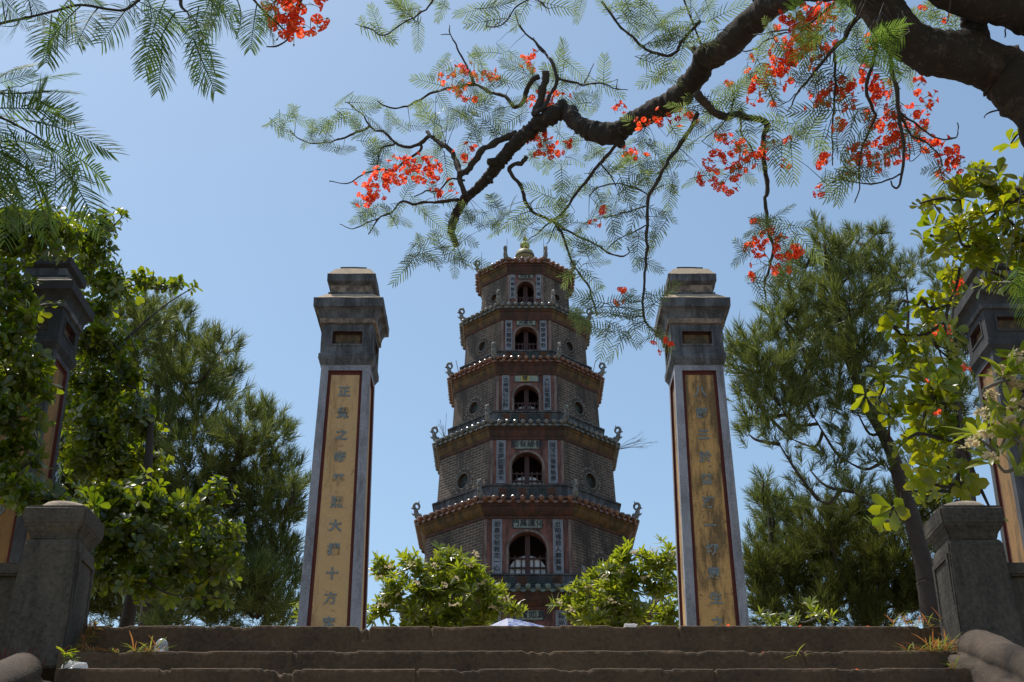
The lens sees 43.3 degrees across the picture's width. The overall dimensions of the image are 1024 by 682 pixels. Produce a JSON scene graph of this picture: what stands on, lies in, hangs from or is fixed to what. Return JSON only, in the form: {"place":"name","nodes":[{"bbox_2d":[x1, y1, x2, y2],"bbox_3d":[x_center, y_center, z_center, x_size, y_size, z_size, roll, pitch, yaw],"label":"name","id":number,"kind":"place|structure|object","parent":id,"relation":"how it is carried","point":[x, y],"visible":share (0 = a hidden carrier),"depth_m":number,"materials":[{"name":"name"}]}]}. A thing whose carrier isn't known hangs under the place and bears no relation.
{"place":"outdoors","nodes":[
{"label":"outdoors","id":0,"kind":"place"},
{"bbox_2d":[0,250,94,562],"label":"gate pillar","id":1,"kind":"structure","parent":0,"point":[60,330],"depth_m":18.79,"materials":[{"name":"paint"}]},
{"bbox_2d":[0,0,1023,629],"label":"sky","id":2,"kind":"structure","parent":0,"point":[212,196],"materials":[{"name":"blue"}]},
{"bbox_2d":[898,260,986,498],"bbox_3d":[11.530,4.633,31.553,3.729,16.351,3.990,0,-27,0],"label":"pine tree","id":3,"kind":"object","parent":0,"point":[954,451],"visible":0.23,"depth_m":32.67,"materials":[{"name":"green plant"}]},
{"bbox_2d":[950,253,1023,562],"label":"gate pillar","id":4,"kind":"structure","parent":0,"point":[987,318],"depth_m":18.64,"materials":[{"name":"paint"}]},
{"bbox_3d":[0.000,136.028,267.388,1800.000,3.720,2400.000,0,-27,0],"label":"ground","id":5,"kind":"structure","parent":0,"visible":0},
{"bbox_2d":[0,563,19,651],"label":"wall","id":6,"kind":"structure","parent":5,"relation":"on","point":[8,573],"depth_m":7.97,"materials":[{"name":"stone"}]},
{"bbox_2d":[0,646,46,667],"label":"incense bundle","id":7,"kind":"object","parent":5,"relation":"on","point":[15,653],"visible":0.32,"depth_m":7.48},
{"bbox_2d":[0,652,50,681],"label":"stair curb","id":8,"kind":"structure","parent":5,"relation":"on","point":[22,667],"depth_m":6.81,"materials":[{"name":"stone"}]},
{"bbox_2d":[0,188,110,518],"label":"broadleaf tree","id":9,"kind":"object","parent":5,"relation":"on","point":[22,386],"visible":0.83,"depth_m":16.92,"materials":[{"name":"green plant"}]},
{"bbox_2d":[53,356,141,626],"bbox_3d":[-11.070,6.280,31.646,5.870,13.496,3.979,-14,-30,25],"label":"pine tree","id":10,"kind":"object","parent":5,"relation":"on","point":[110,603],"visible":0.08,"depth_m":31.96,"materials":[{"name":"green plant"}]},
{"bbox_2d":[32,199,246,627],"bbox_3d":[-5.870,1.861,19.327,4.692,10.187,2.245,-20,-33,34],"label":"broadleaf tree","id":11,"kind":"object","parent":5,"relation":"on","point":[117,471],"visible":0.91,"depth_m":19.74,"materials":[{"name":"green plant"}]},
{"bbox_2d":[70,285,256,625],"bbox_3d":[-8.117,4.419,28.870,4.608,14.288,4.307,0,-27,0],"label":"pine tree","id":12,"kind":"object","parent":5,"relation":"on","point":[213,382],"visible":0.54,"depth_m":30.02,"materials":[{"name":"green plant"}]},
{"bbox_2d":[0,0,329,253],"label":"flame tree","id":13,"kind":"object","parent":5,"relation":"on","point":[292,22],"visible":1,"depth_m":6.67,"materials":[{"name":"green plant"}]},
{"bbox_2d":[96,386,310,627],"bbox_3d":[-6.543,5.699,27.660,5.217,10.900,4.212,0,-27,0],"label":"pine tree","id":14,"kind":"object","parent":5,"relation":"on","point":[270,569],"visible":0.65,"depth_m":28.15,"materials":[{"name":"green plant"}]},
{"bbox_2d":[291,602,298,621],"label":"frangipani shrub","id":15,"kind":"object","parent":5,"relation":"on","point":[296,611],"visible":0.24,"depth_m":21.09,"materials":[{"name":"green plant"}]},
{"bbox_2d":[366,539,527,628],"bbox_3d":[-1.178,5.841,21.767,2.930,5.297,1.623,0,-27,0],"label":"frangipani shrub","id":16,"kind":"object","parent":5,"relation":"on","point":[446,583],"visible":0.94,"depth_m":22.34,"materials":[{"name":"green plant"}]},
{"bbox_2d":[54,625,970,681],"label":"stone steps","id":17,"kind":"structure","parent":5,"relation":"on","point":[597,653],"depth_m":7.57,"materials":[{"name":"grey stone"}]},
{"bbox_2d":[1,501,104,681],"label":"newel post","id":18,"kind":"object","parent":17,"relation":"on","point":[48,611],"visible":0.93,"depth_m":7.85,"materials":[{"name":"stone"}]},
{"bbox_2d":[56,646,80,667],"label":"seedling","id":19,"kind":"object","parent":17,"relation":"on","point":[65,654],"visible":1,"depth_m":7.13,"materials":[{"name":"green plant"}]},
{"bbox_2d":[61,660,87,668],"bbox_3d":[-2.434,1.809,7.178,0.157,0.058,0.119,0,-27,0],"label":"plastic bag","id":20,"kind":"object","parent":17,"relation":"on","point":[70,664],"visible":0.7,"depth_m":7.14,"materials":[{"name":"white plastic"}]},
{"bbox_2d":[59,619,118,652],"bbox_3d":[-2.493,1.789,7.819,0.379,0.303,0.495,0,-27,0],"label":"weed tuft","id":21,"kind":"object","parent":17,"relation":"on","point":[88,630],"visible":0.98,"depth_m":7.74,"materials":[{"name":"green plant"}]},
{"bbox_2d":[124,631,172,651],"bbox_3d":[-2.151,1.803,7.587,0.334,0.134,0.307,22,-34,-37],"label":"weed tuft","id":22,"kind":"object","parent":17,"relation":"on","point":[145,645],"visible":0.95,"depth_m":7.57,"materials":[{"name":"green plant"}]},
{"bbox_2d":[154,638,168,650],"bbox_3d":[-2.082,1.813,7.673,0.086,0.089,0.086,0,-27,0],"label":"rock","id":23,"kind":"object","parent":17,"relation":"on","point":[162,644],"visible":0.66,"depth_m":7.64,"materials":[{"name":"white stone"}]},
{"bbox_2d":[297,267,388,630],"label":"gate pillar","id":24,"kind":"structure","parent":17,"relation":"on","point":[350,311],"depth_m":18.93,"materials":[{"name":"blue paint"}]},
{"bbox_2d":[624,623,636,626],"bbox_3d":[0.746,1.794,8.132,0.080,0.010,0.100,0,-27,0],"label":"paper scrap","id":25,"kind":"object","parent":17,"relation":"on","point":[630,625],"visible":0.77,"depth_m":8.11,"materials":[{"name":"white paper"}]},
{"bbox_2d":[654,267,749,626],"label":"gate pillar","id":26,"kind":"structure","parent":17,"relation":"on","point":[691,316],"depth_m":18.91,"materials":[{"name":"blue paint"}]},
{"bbox_2d":[885,609,960,653],"bbox_3d":[2.521,1.768,7.837,0.565,0.382,0.688,0,-27,0],"label":"weed tuft","id":27,"kind":"object","parent":17,"relation":"on","point":[938,643],"visible":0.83,"depth_m":7.65,"materials":[{"name":"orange plant"}]},
{"bbox_2d":[939,657,974,667],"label":"weed tuft","id":28,"kind":"object","parent":17,"relation":"on","point":[954,665],"visible":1,"depth_m":7.12,"materials":[{"name":"green plant"}]},
{"bbox_2d":[923,501,1023,652],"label":"newel post","id":29,"kind":"object","parent":17,"relation":"on","point":[974,589],"visible":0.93,"depth_m":7.88,"materials":[{"name":"stone"}]},
{"bbox_2d":[490,615,543,626],"bbox_3d":[-0.014,4.472,15.790,1.760,2.208,1.696,-11,-29,21],"label":"parasol","id":30,"kind":"object","parent":5,"relation":"on","point":[507,621],"visible":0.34,"depth_m":16.05,"materials":[{"name":"fabric"}]},
{"bbox_2d":[399,235,658,626],"bbox_3d":[0.440,5.865,39.660,9.200,21.460,9.200,0,-27,0],"label":"pagoda","id":31,"kind":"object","parent":5,"relation":"on","point":[526,506],"visible":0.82,"depth_m":38.61,"materials":[{"name":"brick"}]},
{"bbox_2d":[438,414,446,436],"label":"dry shrub","id":32,"kind":"object","parent":31,"relation":"on","point":[442,428],"visible":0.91,"depth_m":40.07,"materials":[{"name":"grey plant"}]},
{"bbox_2d":[616,432,656,449],"bbox_3d":[3.831,3.053,39.740,1.302,0.667,0.510,0,-27,0],"label":"dry shrub","id":33,"kind":"object","parent":31,"relation":"attached to","point":[633,443],"visible":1,"depth_m":39.65,"materials":[{"name":"grey plant"}]},
{"bbox_2d":[545,534,678,627],"bbox_3d":[1.945,5.826,21.646,2.736,5.216,1.529,0,-27,0],"label":"frangipani shrub","id":34,"kind":"object","parent":5,"relation":"on","point":[604,577],"visible":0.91,"depth_m":22.27,"materials":[{"name":"green plant"}]},
{"bbox_2d":[262,0,1023,362],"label":"flame tree","id":35,"kind":"object","parent":5,"relation":"on","point":[972,52],"visible":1,"depth_m":13.69,"materials":[{"name":"green plant"}]},
{"bbox_2d":[741,461,816,625],"bbox_3d":[7.389,8.468,33.863,2.700,11.599,3.654,0,-27,0],"label":"pine tree","id":36,"kind":"object","parent":5,"relation":"on","point":[774,511],"visible":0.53,"depth_m":35.13,"materials":[{"name":"green plant"}]},
{"bbox_2d":[753,595,837,625],"bbox_3d":[5.615,6.806,22.893,2.300,4.599,0.859,6,-28,-12],"label":"frangipani shrub","id":37,"kind":"object","parent":5,"relation":"on","point":[770,618],"visible":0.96,"depth_m":23.77,"materials":[{"name":"green plant"}]},
{"bbox_2d":[723,207,939,627],"bbox_3d":[7.875,3.542,29.818,6.494,16.706,4.776,0,-27,0],"label":"pine tree","id":38,"kind":"object","parent":5,"relation":"on","point":[841,342],"visible":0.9,"depth_m":30.44,"materials":[{"name":"green plant"}]},
{"bbox_2d":[742,473,960,625],"bbox_3d":[8.772,7.746,30.677,7.197,9.993,4.055,0,-27,0],"label":"pine tree","id":39,"kind":"object","parent":5,"relation":"on","point":[873,570],"visible":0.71,"depth_m":30.94,"materials":[{"name":"green plant"}]},
{"bbox_2d":[850,128,1023,532],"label":"broadleaf tree","id":40,"kind":"object","parent":5,"relation":"on","point":[981,247],"visible":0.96,"depth_m":11.17,"materials":[{"name":"green plant"}]},
{"bbox_2d":[925,278,975,500],"bbox_3d":[5.291,1.105,14.362,0.824,7.018,5.712,-7,-28,13],"label":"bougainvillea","id":41,"kind":"object","parent":5,"relation":"on","point":[938,412],"visible":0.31,"depth_m":17.38,"materials":[{"name":"green plant"}]},
{"bbox_2d":[941,340,1023,475],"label":"frangipani shrub","id":42,"kind":"object","parent":5,"relation":"on","point":[1010,427],"visible":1,"depth_m":9.45,"materials":[{"name":"green plant"}]},
{"bbox_2d":[947,629,1023,681],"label":"stair curb","id":43,"kind":"structure","parent":5,"relation":"on","point":[998,658],"depth_m":7.04,"materials":[{"name":"stone"}]},
{"bbox_2d":[1007,563,1023,633],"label":"wall","id":44,"kind":"structure","parent":5,"relation":"on","point":[1016,571],"depth_m":7.98,"materials":[{"name":"stone"}]}
]}

